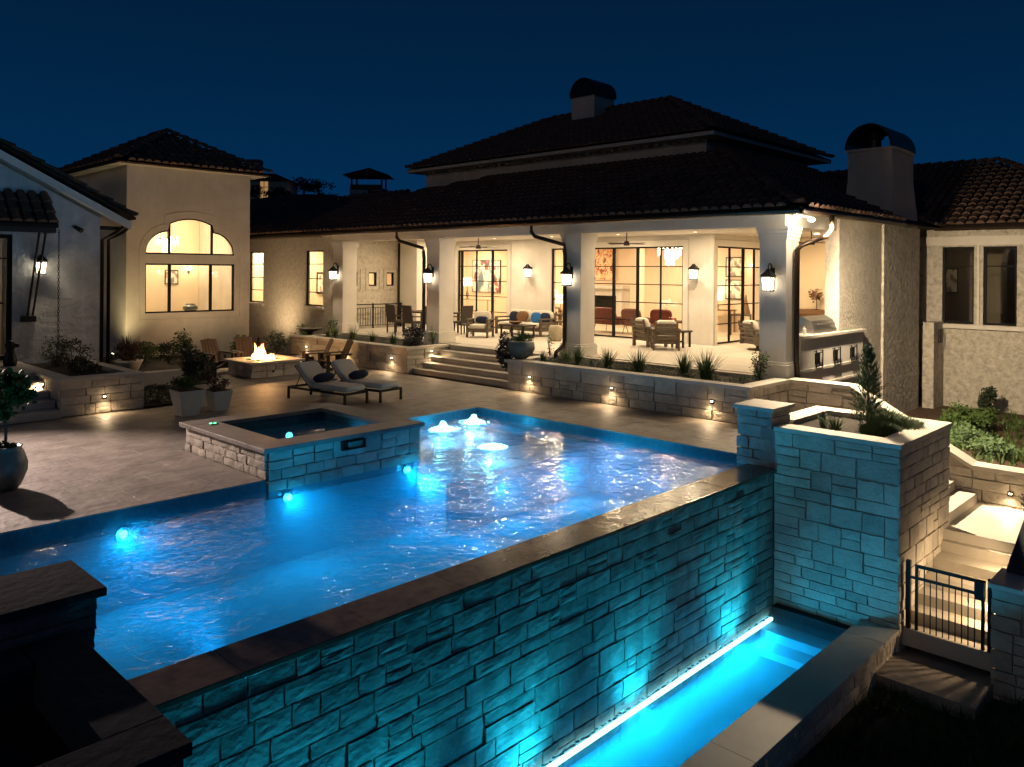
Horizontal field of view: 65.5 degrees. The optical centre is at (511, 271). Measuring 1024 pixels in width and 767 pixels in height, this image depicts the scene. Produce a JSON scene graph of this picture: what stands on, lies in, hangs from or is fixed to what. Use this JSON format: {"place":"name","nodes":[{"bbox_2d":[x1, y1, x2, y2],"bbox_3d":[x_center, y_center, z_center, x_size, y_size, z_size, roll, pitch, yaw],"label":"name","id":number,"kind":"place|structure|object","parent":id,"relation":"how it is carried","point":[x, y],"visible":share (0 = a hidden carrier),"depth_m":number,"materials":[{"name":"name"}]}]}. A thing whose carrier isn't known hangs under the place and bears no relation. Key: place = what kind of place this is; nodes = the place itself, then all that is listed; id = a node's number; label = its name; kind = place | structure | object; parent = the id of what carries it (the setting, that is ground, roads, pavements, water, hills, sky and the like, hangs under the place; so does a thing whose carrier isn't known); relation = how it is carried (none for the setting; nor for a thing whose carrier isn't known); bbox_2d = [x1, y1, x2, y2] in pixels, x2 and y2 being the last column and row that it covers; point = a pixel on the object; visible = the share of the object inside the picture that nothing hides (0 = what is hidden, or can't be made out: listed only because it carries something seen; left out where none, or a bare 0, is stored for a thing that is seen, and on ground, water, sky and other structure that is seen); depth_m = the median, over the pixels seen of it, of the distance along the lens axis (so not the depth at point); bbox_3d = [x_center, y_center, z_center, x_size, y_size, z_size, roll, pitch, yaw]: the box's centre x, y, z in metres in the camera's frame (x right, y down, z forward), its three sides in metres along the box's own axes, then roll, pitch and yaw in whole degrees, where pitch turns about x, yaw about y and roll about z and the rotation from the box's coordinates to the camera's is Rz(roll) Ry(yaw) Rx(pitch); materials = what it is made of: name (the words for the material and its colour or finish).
{"place":"outdoors","nodes":[
{"label":"outdoors","id":0,"kind":"place"},
{"bbox_2d":[250,194,337,219],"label":"hill","id":1,"kind":"structure","parent":0,"point":[260,206],"depth_m":70.55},
{"bbox_2d":[246,159,300,199],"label":"neighbour house","id":2,"kind":"structure","parent":1,"relation":"on","point":[272,181],"depth_m":79.24,"materials":[{"name":"black"}]},
{"bbox_2d":[342,168,394,194],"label":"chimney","id":3,"kind":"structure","parent":1,"relation":"on","point":[366,173],"depth_m":79.15,"materials":[{"name":"black"}]},
{"bbox_2d":[0,341,742,534],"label":"pool terrace","id":4,"kind":"structure","parent":0,"point":[82,466],"depth_m":14.45,"materials":[{"name":"brown"}]},
{"bbox_2d":[0,367,38,492],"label":"potted tree","id":5,"kind":"object","parent":4,"relation":"on","point":[16,386],"visible":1,"depth_m":10.66,"materials":[{"name":"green plant"}]},
{"bbox_2d":[0,361,61,424],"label":"stone steps","id":6,"kind":"structure","parent":4,"relation":"on","point":[42,408],"depth_m":15.88,"materials":[{"name":"stone"}]},
{"bbox_2d":[3,339,19,366],"bbox_3d":[-11.423,1.853,18.129,0.300,0.602,0.331,0,0,44],"label":"dog statue","id":7,"kind":"object","parent":6,"relation":"on","point":[10,358],"visible":1,"depth_m":18.04,"materials":[{"name":"black metal"}]},
{"bbox_2d":[0,135,138,363],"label":"gabled wing","id":8,"kind":"structure","parent":4,"relation":"on","point":[39,195],"depth_m":19.76,"materials":[{"name":"paint"}]},
{"bbox_2d":[0,234,11,360],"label":"glass door","id":9,"kind":"structure","parent":8,"relation":"in","point":[8,237],"depth_m":19.17,"materials":[{"name":"black"}]},
{"bbox_2d":[20,233,46,321],"bbox_3d":[-11.607,0.145,19.302,0.467,2.175,0.446,0,0,44],"label":"awning bracket","id":10,"kind":"object","parent":8,"relation":"attached to","point":[28,318],"visible":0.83,"depth_m":19.32,"materials":[{"name":"black metal"}]},
{"bbox_2d":[2,357,145,417],"bbox_3d":[-10.038,2.645,18.029,4.340,0.960,1.700,0,0,44],"label":"stone planter","id":11,"kind":"object","parent":4,"relation":"on","point":[122,388],"visible":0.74,"depth_m":16.58,"materials":[{"name":"stone"}]},
{"bbox_2d":[29,362,110,375],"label":"planting soil","id":12,"kind":"structure","parent":11,"relation":"in","point":[61,369],"depth_m":18.32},
{"bbox_2d":[38,334,71,366],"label":"shrub","id":13,"kind":"object","parent":12,"relation":"on","point":[52,358],"visible":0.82,"depth_m":18.82,"materials":[{"name":"green plant"}]},
{"bbox_2d":[54,338,93,370],"bbox_3d":[-9.881,1.896,17.931,0.769,0.869,0.748,0,0,23],"label":"shrub","id":14,"kind":"object","parent":12,"relation":"on","point":[65,353],"visible":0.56,"depth_m":17.92,"materials":[{"name":"green plant"}]},
{"bbox_2d":[66,355,101,375],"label":"shrub","id":15,"kind":"object","parent":12,"relation":"on","point":[91,366],"visible":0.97,"depth_m":17.08,"materials":[{"name":"green plant"}]},
{"bbox_2d":[141,369,185,386],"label":"wall","id":16,"kind":"structure","parent":4,"relation":"on","point":[158,377],"depth_m":20.10,"materials":[{"name":"stone"}]},
{"bbox_2d":[59,128,272,357],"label":"square tower","id":17,"kind":"structure","parent":4,"relation":"on","point":[194,197],"depth_m":27.19,"materials":[{"name":"beige paint"}]},
{"bbox_2d":[145,263,233,313],"bbox_3d":[-10.951,0.568,27.086,0.070,1.640,3.080,0,0,44],"label":"window","id":18,"kind":"structure","parent":17,"relation":"in","point":[169,265],"depth_m":27.28,"materials":[{"name":"black"}]},
{"bbox_2d":[146,219,233,255],"bbox_3d":[-10.924,-1.169,27.072,0.070,1.264,3.136,0,0,44],"label":"arched window","id":19,"kind":"structure","parent":17,"relation":"in","point":[211,226],"depth_m":27.15,"materials":[{"name":"black"}]},
{"bbox_2d":[166,373,205,416],"bbox_3d":[-6.691,2.508,16.340,0.792,0.883,0.718,0,0,44],"label":"potted plant","id":20,"kind":"object","parent":4,"relation":"on","point":[187,396],"visible":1,"depth_m":16.19,"materials":[{"name":"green plant"}]},
{"bbox_2d":[181,342,216,406],"bbox_3d":[-6.846,2.246,17.394,0.735,1.405,0.750,0,0,-22],"label":"potted plant","id":21,"kind":"object","parent":4,"relation":"on","point":[203,366],"visible":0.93,"depth_m":17.30,"materials":[{"name":"green plant"}]},
{"bbox_2d":[99,347,313,408],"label":"planting soil","id":22,"kind":"structure","parent":4,"relation":"on","point":[152,365],"depth_m":23.08,"materials":[{"name":"soil"}]},
{"bbox_2d":[110,332,143,370],"bbox_3d":[-10.287,2.174,21.339,1.133,1.098,1.034,0,0,44],"label":"potted plant","id":23,"kind":"object","parent":22,"relation":"on","point":[127,354],"visible":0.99,"depth_m":21.17,"materials":[{"name":"green plant"}]},
{"bbox_2d":[141,383,177,403],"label":"ground cover","id":24,"kind":"object","parent":22,"relation":"on","point":[154,388],"visible":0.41,"depth_m":18.69,"materials":[{"name":"green plant"}]},
{"bbox_2d":[155,340,182,363],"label":"shrub","id":25,"kind":"object","parent":22,"relation":"on","point":[167,349],"visible":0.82,"depth_m":24.21,"materials":[{"name":"green plant"}]},
{"bbox_2d":[170,328,193,368],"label":"shrub","id":26,"kind":"object","parent":22,"relation":"on","point":[181,340],"visible":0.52,"depth_m":22.14,"materials":[{"name":"green plant"}]},
{"bbox_2d":[263,330,291,352],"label":"shrub","id":27,"kind":"object","parent":22,"relation":"on","point":[280,341],"visible":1,"depth_m":27.44,"materials":[{"name":"green plant"}]},
{"bbox_2d":[205,376,232,411],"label":"potted plant","id":28,"kind":"object","parent":4,"relation":"on","point":[218,397],"visible":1,"depth_m":16.83,"materials":[{"name":"grey plant"}]},
{"bbox_2d":[200,338,237,368],"bbox_3d":[-8.646,2.463,23.271,0.884,0.949,0.840,0,0,36],"label":"adirondack chair","id":29,"kind":"object","parent":4,"relation":"on","point":[209,345],"visible":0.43,"depth_m":23.44,"materials":[{"name":"brown wood"}]},
{"bbox_2d":[230,337,266,357],"bbox_3d":[-7.946,2.468,23.924,0.840,0.949,0.884,0,0,-38],"label":"adirondack chair","id":30,"kind":"object","parent":4,"relation":"on","point":[241,350],"visible":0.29,"depth_m":24.14,"materials":[{"name":"brown wood"}]},
{"bbox_2d":[223,355,304,378],"bbox_3d":[-7.083,2.713,22.737,1.550,0.468,1.700,0,0,44],"label":"fire pit","id":31,"kind":"object","parent":4,"relation":"on","point":[279,365],"visible":0.8,"depth_m":22.28,"materials":[{"name":"stone"}]},
{"bbox_2d":[179,402,424,499],"bbox_3d":[-3.506,3.249,13.302,2.830,1.450,2.940,0,0,44],"label":"spa","id":32,"kind":"object","parent":4,"relation":"on","point":[314,457],"visible":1,"depth_m":12.56,"materials":[{"name":"stone"}]},
{"bbox_2d":[300,339,333,370],"bbox_3d":[-5.787,2.484,23.670,0.884,0.949,0.840,0,0,-24],"label":"adirondack chair","id":33,"kind":"object","parent":4,"relation":"on","point":[305,355],"visible":0.62,"depth_m":23.68,"materials":[{"name":"brown wood"}]},
{"bbox_2d":[287,361,367,404],"bbox_3d":[-4.242,2.547,18.257,1.954,0.843,0.704,0,0,36],"label":"sun lounger","id":34,"kind":"object","parent":4,"relation":"on","point":[308,371],"visible":0.95,"depth_m":18.14,"materials":[{"name":"fabric"}]},
{"bbox_2d":[317,339,353,371],"bbox_3d":[-5.145,2.489,23.330,0.884,0.949,0.840,0,0,-31],"label":"adirondack chair","id":35,"kind":"object","parent":4,"relation":"on","point":[345,353],"visible":0.57,"depth_m":23.37,"materials":[{"name":"brown wood"}]},
{"bbox_2d":[329,359,401,402],"bbox_3d":[-3.551,2.552,18.800,1.954,0.843,0.704,0,0,36],"label":"sun lounger","id":36,"kind":"object","parent":4,"relation":"on","point":[343,369],"visible":0.83,"depth_m":18.59,"materials":[{"name":"fabric"}]},
{"bbox_2d":[289,334,448,379],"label":"retaining wall","id":37,"kind":"structure","parent":4,"relation":"on","point":[377,356],"depth_m":24.14,"materials":[{"name":"stone"}]},
{"bbox_2d":[401,321,425,345],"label":"shrub","id":38,"kind":"object","parent":37,"relation":"on","point":[415,338],"visible":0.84,"depth_m":23.78,"materials":[{"name":"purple plant"}]},
{"bbox_2d":[0,408,746,679],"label":"swimming pool","id":39,"kind":"structure","parent":4,"relation":"in","point":[153,613],"depth_m":11.59,"materials":[{"name":"liquid"}]},
{"bbox_2d":[4,413,748,603],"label":"pool water","id":40,"kind":"structure","parent":39,"relation":"in","point":[455,417],"depth_m":13.73,"materials":[{"name":"liquid"}]},
{"bbox_2d":[412,344,558,386],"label":"stone steps","id":41,"kind":"structure","parent":4,"relation":"on","point":[473,363],"depth_m":22.53,"materials":[{"name":"stone"}]},
{"bbox_2d":[504,355,788,423],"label":"retaining wall","id":42,"kind":"structure","parent":4,"relation":"on","point":[683,396],"depth_m":17.41,"materials":[{"name":"stone"}]},
{"bbox_2d":[495,324,534,371],"bbox_3d":[0.065,1.909,20.448,1.059,1.327,0.753,0,0,8],"label":"potted plant","id":43,"kind":"object","parent":42,"relation":"on","point":[518,346],"visible":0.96,"depth_m":20.32,"materials":[{"name":"grey plant"}]},
{"bbox_2d":[538,356,757,383],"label":"planting soil","id":44,"kind":"structure","parent":42,"relation":"in","point":[722,377],"depth_m":18.28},
{"bbox_2d":[668,349,700,373],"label":"ornamental grass","id":45,"kind":"object","parent":44,"relation":"on","point":[684,365],"depth_m":18.02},
{"bbox_2d":[686,348,731,380],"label":"ornamental grass","id":46,"kind":"object","parent":44,"relation":"on","point":[706,370],"depth_m":17.16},
{"bbox_2d":[749,349,769,380],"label":"shrub","id":47,"kind":"object","parent":44,"relation":"on","point":[758,372],"visible":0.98,"depth_m":17.05,"materials":[{"name":"green plant"}]},
{"bbox_2d":[732,399,794,467],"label":"stone pillar","id":48,"kind":"structure","parent":4,"relation":"on","point":[754,416],"depth_m":13.03,"materials":[{"name":"stone"}]},
{"bbox_2d":[902,479,1023,671],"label":"stairs","id":49,"kind":"structure","parent":4,"relation":"attached to","point":[979,540],"depth_m":12.16,"materials":[{"name":"stone"}]},
{"bbox_2d":[0,0,1023,195],"label":"sky","id":50,"kind":"structure","parent":0,"point":[326,90],"materials":[{"name":"blue"}]},
{"bbox_2d":[624,347,662,372],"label":"ornamental grass","id":51,"kind":"object","parent":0,"point":[640,364],"depth_m":18.44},
{"bbox_2d":[541,614,772,765],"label":"spill foam","id":52,"kind":"object","parent":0,"point":[614,718],"visible":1,"depth_m":9.74,"materials":[{"name":"white"}]},
{"bbox_2d":[584,650,797,766],"bbox_3d":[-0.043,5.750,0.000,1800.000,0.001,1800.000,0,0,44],"label":"water","id":53,"kind":"structure","parent":0,"point":[688,725],"depth_m":10.29,"materials":[{"name":"liquid"}]},
{"bbox_2d":[0,630,191,766],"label":"corner planter","id":54,"kind":"object","parent":53,"relation":"on","point":[72,698],"visible":1,"depth_m":4.53,"materials":[{"name":"stone"}]},
{"bbox_2d":[0,560,106,651],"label":"stone pillar","id":55,"kind":"structure","parent":54,"relation":"attached to","point":[43,602],"depth_m":5.37,"materials":[{"name":"stone"}]},
{"bbox_2d":[127,463,776,766],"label":"infinity wall","id":56,"kind":"structure","parent":53,"relation":"on","point":[538,651],"depth_m":8.37,"materials":[{"name":"stone"}]},
{"bbox_2d":[250,78,946,412],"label":"house","id":57,"kind":"structure","parent":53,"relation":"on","point":[597,168],"depth_m":23.11,"materials":[{"name":"beige paint"}]},
{"bbox_2d":[249,233,397,345],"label":"hall wing","id":58,"kind":"structure","parent":57,"relation":"attached to","point":[285,299],"depth_m":31.60,"materials":[{"name":"paint"}]},
{"bbox_2d":[356,302,401,327],"bbox_3d":[-5.368,1.720,30.861,0.050,0.960,2.760,0,0,44],"label":"railing","id":59,"kind":"object","parent":57,"relation":"on","point":[400,310],"visible":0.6,"depth_m":30.92,"materials":[{"name":"black metal"}]},
{"bbox_2d":[385,304,402,332],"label":"dining chair","id":60,"kind":"object","parent":57,"relation":"on","point":[391,315],"visible":0.82,"depth_m":28.44,"materials":[{"name":"wood"}]},
{"bbox_2d":[402,305,421,333],"bbox_3d":[-3.527,1.704,28.031,0.540,1.019,0.535,0,0,44],"label":"dining chair","id":61,"kind":"object","parent":57,"relation":"on","point":[408,316],"visible":0.88,"depth_m":27.86,"materials":[{"name":"wood"}]},
{"bbox_2d":[453,305,473,334],"bbox_3d":[-1.725,1.718,28.202,0.540,1.019,0.535,0,0,-41],"label":"dining chair","id":62,"kind":"object","parent":57,"relation":"on","point":[466,312],"visible":0.81,"depth_m":28.01,"materials":[{"name":"wood"}]},
{"bbox_2d":[465,311,494,337],"bbox_3d":[-1.064,1.797,27.075,0.810,0.871,0.860,0,0,16],"label":"patio armchair","id":63,"kind":"object","parent":57,"relation":"on","point":[487,327],"visible":0.98,"depth_m":26.79,"materials":[{"name":"fabric"}]},
{"bbox_2d":[458,249,506,327],"bbox_3d":[-1.158,0.681,31.599,2.840,3.060,0.070,0,0,44],"label":"glass door","id":64,"kind":"structure","parent":57,"relation":"in","point":[460,252],"depth_m":31.85,"materials":[{"name":"black"}]},
{"bbox_2d":[495,309,557,336],"bbox_3d":[0.506,1.808,28.177,2.230,0.871,0.960,0,0,44],"label":"patio sofa","id":65,"kind":"object","parent":57,"relation":"on","point":[540,327],"visible":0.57,"depth_m":27.77,"materials":[{"name":"fabric"}]},
{"bbox_2d":[387,248,757,341],"bbox_3d":[2.006,0.505,32.744,17.600,3.620,5.700,0,0,44],"label":"great room","id":66,"kind":"object","parent":57,"relation":"attached to","point":[648,275],"visible":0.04,"depth_m":32.27,"materials":[{"name":"paint"}]},
{"bbox_2d":[472,260,500,292],"bbox_3d":[-1.286,0.240,39.553,2.000,1.600,0.040,0,0,44],"label":"picture","id":67,"kind":"object","parent":66,"relation":"attached to","point":[484,273],"visible":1,"depth_m":39.57,"materials":[{"name":"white paper"}]},
{"bbox_2d":[595,249,616,279],"bbox_3d":[3.897,-0.346,34.552,1.600,1.450,0.040,0,0,44],"label":"picture","id":68,"kind":"object","parent":66,"relation":"attached to","point":[603,257],"visible":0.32,"depth_m":34.45,"materials":[{"name":"orange fabric"}]},
{"bbox_2d":[595,307,627,331],"bbox_3d":[3.632,1.797,29.629,0.831,0.929,1.322,0,0,-36],"label":"lounge chair","id":69,"kind":"object","parent":66,"relation":"on","point":[603,312],"visible":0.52,"depth_m":29.30,"materials":[{"name":"fabric"}]},
{"bbox_2d":[595,285,629,325],"bbox_3d":[3.932,1.435,34.026,2.500,1.650,0.730,0,0,44],"label":"fireplace","id":70,"kind":"object","parent":66,"relation":"on","point":[603,292],"visible":0.36,"depth_m":33.49,"materials":[{"name":"white stone"}]},
{"bbox_2d":[621,308,649,333],"bbox_3d":[4.469,1.802,28.819,0.852,0.928,0.831,0,0,39],"label":"lounge chair","id":71,"kind":"object","parent":66,"relation":"on","point":[628,313],"visible":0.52,"depth_m":28.60,"materials":[{"name":"fabric"}]},
{"bbox_2d":[650,309,676,325],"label":"lounge chair","id":72,"kind":"object","parent":66,"relation":"on","point":[655,314],"visible":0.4,"depth_m":28.14,"materials":[{"name":"fabric"}]},
{"bbox_2d":[725,279,740,299],"bbox_3d":[8.422,0.688,30.175,0.700,0.750,0.040,0,0,44],"label":"picture","id":73,"kind":"object","parent":66,"relation":"attached to","point":[735,292],"visible":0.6,"depth_m":30.17,"materials":[{"name":"white paper"}]},
{"bbox_2d":[725,257,740,276],"bbox_3d":[8.428,-0.162,30.175,0.700,0.750,0.040,0,0,44],"label":"picture","id":74,"kind":"object","parent":66,"relation":"attached to","point":[735,262],"visible":0.56,"depth_m":30.16,"materials":[{"name":"white paper"}]},
{"bbox_2d":[594,246,682,342],"bbox_3d":[3.957,0.720,26.660,4.160,3.060,0.070,0,0,44],"label":"glass door","id":75,"kind":"structure","parent":57,"relation":"in","point":[613,266],"depth_m":26.44,"materials":[{"name":"black"}]},
{"bbox_2d":[631,317,667,347],"bbox_3d":[4.135,1.836,24.105,0.860,0.871,0.810,0,0,-26],"label":"patio armchair","id":76,"kind":"object","parent":57,"relation":"on","point":[641,327],"visible":0.67,"depth_m":23.89,"materials":[{"name":"brown wood"}]},
{"bbox_2d":[650,320,680,350],"bbox_3d":[4.459,1.838,23.104,0.810,0.871,0.860,0,0,6],"label":"patio armchair","id":77,"kind":"object","parent":57,"relation":"on","point":[665,331],"visible":1,"depth_m":22.79,"materials":[{"name":"brown wood"}]},
{"bbox_2d":[717,246,759,343],"bbox_3d":[7.374,0.750,25.751,0.070,3.050,3.100,0,0,44],"label":"glass door","id":78,"kind":"structure","parent":57,"relation":"in","point":[729,266],"depth_m":25.85,"materials":[{"name":"black"}]},
{"bbox_2d":[738,320,758,350],"bbox_3d":[7.155,1.858,23.208,0.860,0.871,0.870,0,0,-16],"label":"patio armchair","id":79,"kind":"object","parent":57,"relation":"on","point":[749,334],"visible":0.7,"depth_m":23.03,"materials":[{"name":"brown wood"}]},
{"bbox_2d":[760,263,775,291],"bbox_3d":[5.575,0.129,17.247,0.270,0.625,0.350,0,0,44],"label":"wall lantern","id":80,"kind":"object","parent":57,"relation":"attached to","point":[768,284],"depth_m":17.17,"materials":[{"name":"glass"}]},
{"bbox_2d":[799,315,836,333],"bbox_3d":[7.209,1.250,18.991,0.600,0.388,1.350,0,0,44],"label":"gas grill","id":81,"kind":"object","parent":57,"relation":"on","point":[815,324],"visible":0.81,"depth_m":18.60,"materials":[{"name":"silver metal"}]},
{"bbox_2d":[546,603,850,766],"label":"catch basin","id":82,"kind":"object","parent":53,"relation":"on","point":[794,638],"visible":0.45,"depth_m":11.92,"materials":[{"name":"liquid"}]},
{"bbox_2d":[679,619,898,766],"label":"basin wall","id":83,"kind":"structure","parent":53,"relation":"on","point":[787,720],"depth_m":9.54,"materials":[{"name":"stone"}]},
{"bbox_2d":[760,406,952,651],"bbox_3d":[5.576,4.212,13.026,2.290,3.460,2.470,0,0,44],"label":"corner planter","id":84,"kind":"object","parent":53,"relation":"on","point":[860,519],"visible":0.73,"depth_m":12.07,"materials":[{"name":"stone"}]},
{"bbox_2d":[846,344,892,422],"bbox_3d":[5.863,1.871,13.042,0.705,1.407,0.739,0,0,44],"label":"conifer","id":85,"kind":"object","parent":84,"relation":"on","point":[868,380],"visible":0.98,"depth_m":12.98,"materials":[{"name":"green plant"}]},
{"bbox_2d":[857,419,903,436],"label":"juniper shrub","id":86,"kind":"object","parent":84,"relation":"on","point":[871,427],"visible":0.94,"depth_m":12.40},
{"bbox_2d":[867,413,926,432],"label":"juniper shrub","id":87,"kind":"object","parent":84,"relation":"on","point":[910,423],"visible":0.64,"depth_m":12.69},
{"bbox_2d":[988,568,1023,704],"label":"stone pillar","id":88,"kind":"structure","parent":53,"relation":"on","point":[1007,641],"depth_m":10.42,"materials":[{"name":"stone"}]},
{"bbox_2d":[905,559,993,675],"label":"metal gate","id":89,"kind":"structure","parent":88,"relation":"attached to","point":[979,592],"depth_m":11.10,"materials":[{"name":"black metal"}]},
{"bbox_2d":[1007,520,1023,575],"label":"stair wall","id":90,"kind":"structure","parent":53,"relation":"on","point":[1015,565],"depth_m":11.04,"materials":[{"name":"stone"}]},
{"bbox_2d":[795,687,1023,766],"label":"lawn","id":91,"kind":"structure","parent":0,"point":[817,750],"depth_m":9.70,"materials":[{"name":"plant"}]},
{"bbox_2d":[784,663,1023,766],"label":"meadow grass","id":92,"kind":"structure","parent":91,"relation":"on","point":[909,747],"depth_m":9.48,"materials":[{"name":"green plant"}]},
{"bbox_2d":[874,647,992,723],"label":"path","id":93,"kind":"structure","parent":0,"point":[949,683],"depth_m":10.62,"materials":[{"name":"concrete"}]},
{"bbox_2d":[903,405,1023,467],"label":"garden bed","id":94,"kind":"object","parent":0,"point":[920,412],"visible":0.07,"depth_m":21.47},
{"bbox_2d":[788,377,1023,510],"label":"garden wall","id":95,"kind":"structure","parent":94,"relation":"on","point":[990,483],"depth_m":14.60,"materials":[{"name":"stone"}]},
{"bbox_2d":[821,156,1023,414],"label":"wing","id":96,"kind":"structure","parent":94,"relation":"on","point":[975,206],"depth_m":23.59,"materials":[{"name":"paint"}]},
{"bbox_2d":[946,269,957,292],"bbox_3d":[14.469,0.308,26.285,0.500,0.800,0.040,0,0,44],"label":"picture","id":97,"kind":"object","parent":96,"relation":"attached to","point":[951,280],"visible":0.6,"depth_m":26.23,"materials":[{"name":"beige paper"}]},
{"bbox_2d":[943,247,973,323],"bbox_3d":[13.229,0.414,23.534,0.840,2.270,0.070,0,0,44],"label":"window","id":98,"kind":"structure","parent":96,"relation":"in","point":[944,248],"depth_m":23.67,"materials":[{"name":"black"}]},
{"bbox_2d":[984,246,1016,325],"bbox_3d":[14.006,0.420,22.783,0.840,2.270,0.070,0,0,44],"label":"window","id":99,"kind":"structure","parent":96,"relation":"in","point":[988,247],"depth_m":22.88,"materials":[{"name":"black"}]},
{"bbox_2d":[1000,262,1014,323],"bbox_3d":[15.910,1.069,24.617,1.300,2.700,0.430,0,0,44],"label":"bookcase","id":100,"kind":"object","parent":96,"relation":"in","point":[1007,295],"visible":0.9,"depth_m":24.80,"materials":[{"name":"brown wood"}]},
{"bbox_2d":[936,401,989,434],"bbox_3d":[10.811,3.627,19.238,1.862,0.877,1.006,0,0,-29],"label":"shrub","id":101,"kind":"object","parent":94,"relation":"on","point":[948,417],"visible":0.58,"depth_m":19.18,"materials":[{"name":"green plant"}]},
{"bbox_2d":[950,420,988,450],"bbox_3d":[9.905,3.640,17.477,1.066,0.648,1.580,0,0,44],"label":"shrub","id":102,"kind":"object","parent":94,"relation":"on","point":[962,433],"visible":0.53,"depth_m":17.28,"materials":[{"name":"green plant"}]},
{"bbox_2d":[956,405,998,427],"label":"shrub","id":103,"kind":"object","parent":94,"relation":"on","point":[989,412],"visible":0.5,"depth_m":19.82,"materials":[{"name":"green plant"}]},
{"bbox_2d":[977,386,997,414],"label":"shrub","id":104,"kind":"object","parent":94,"relation":"on","point":[990,394],"visible":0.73,"depth_m":22.14,"materials":[{"name":"green plant"}]},
{"bbox_2d":[965,435,1020,459],"bbox_3d":[9.781,3.596,16.189,1.004,0.525,1.411,0,0,44],"label":"shrub","id":105,"kind":"object","parent":94,"relation":"on","point":[997,444],"visible":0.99,"depth_m":15.97,"materials":[{"name":"green plant"}]},
{"bbox_2d":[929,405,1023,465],"bbox_3d":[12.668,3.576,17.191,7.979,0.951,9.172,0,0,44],"label":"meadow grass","id":106,"kind":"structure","parent":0,"point":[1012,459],"depth_m":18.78,"materials":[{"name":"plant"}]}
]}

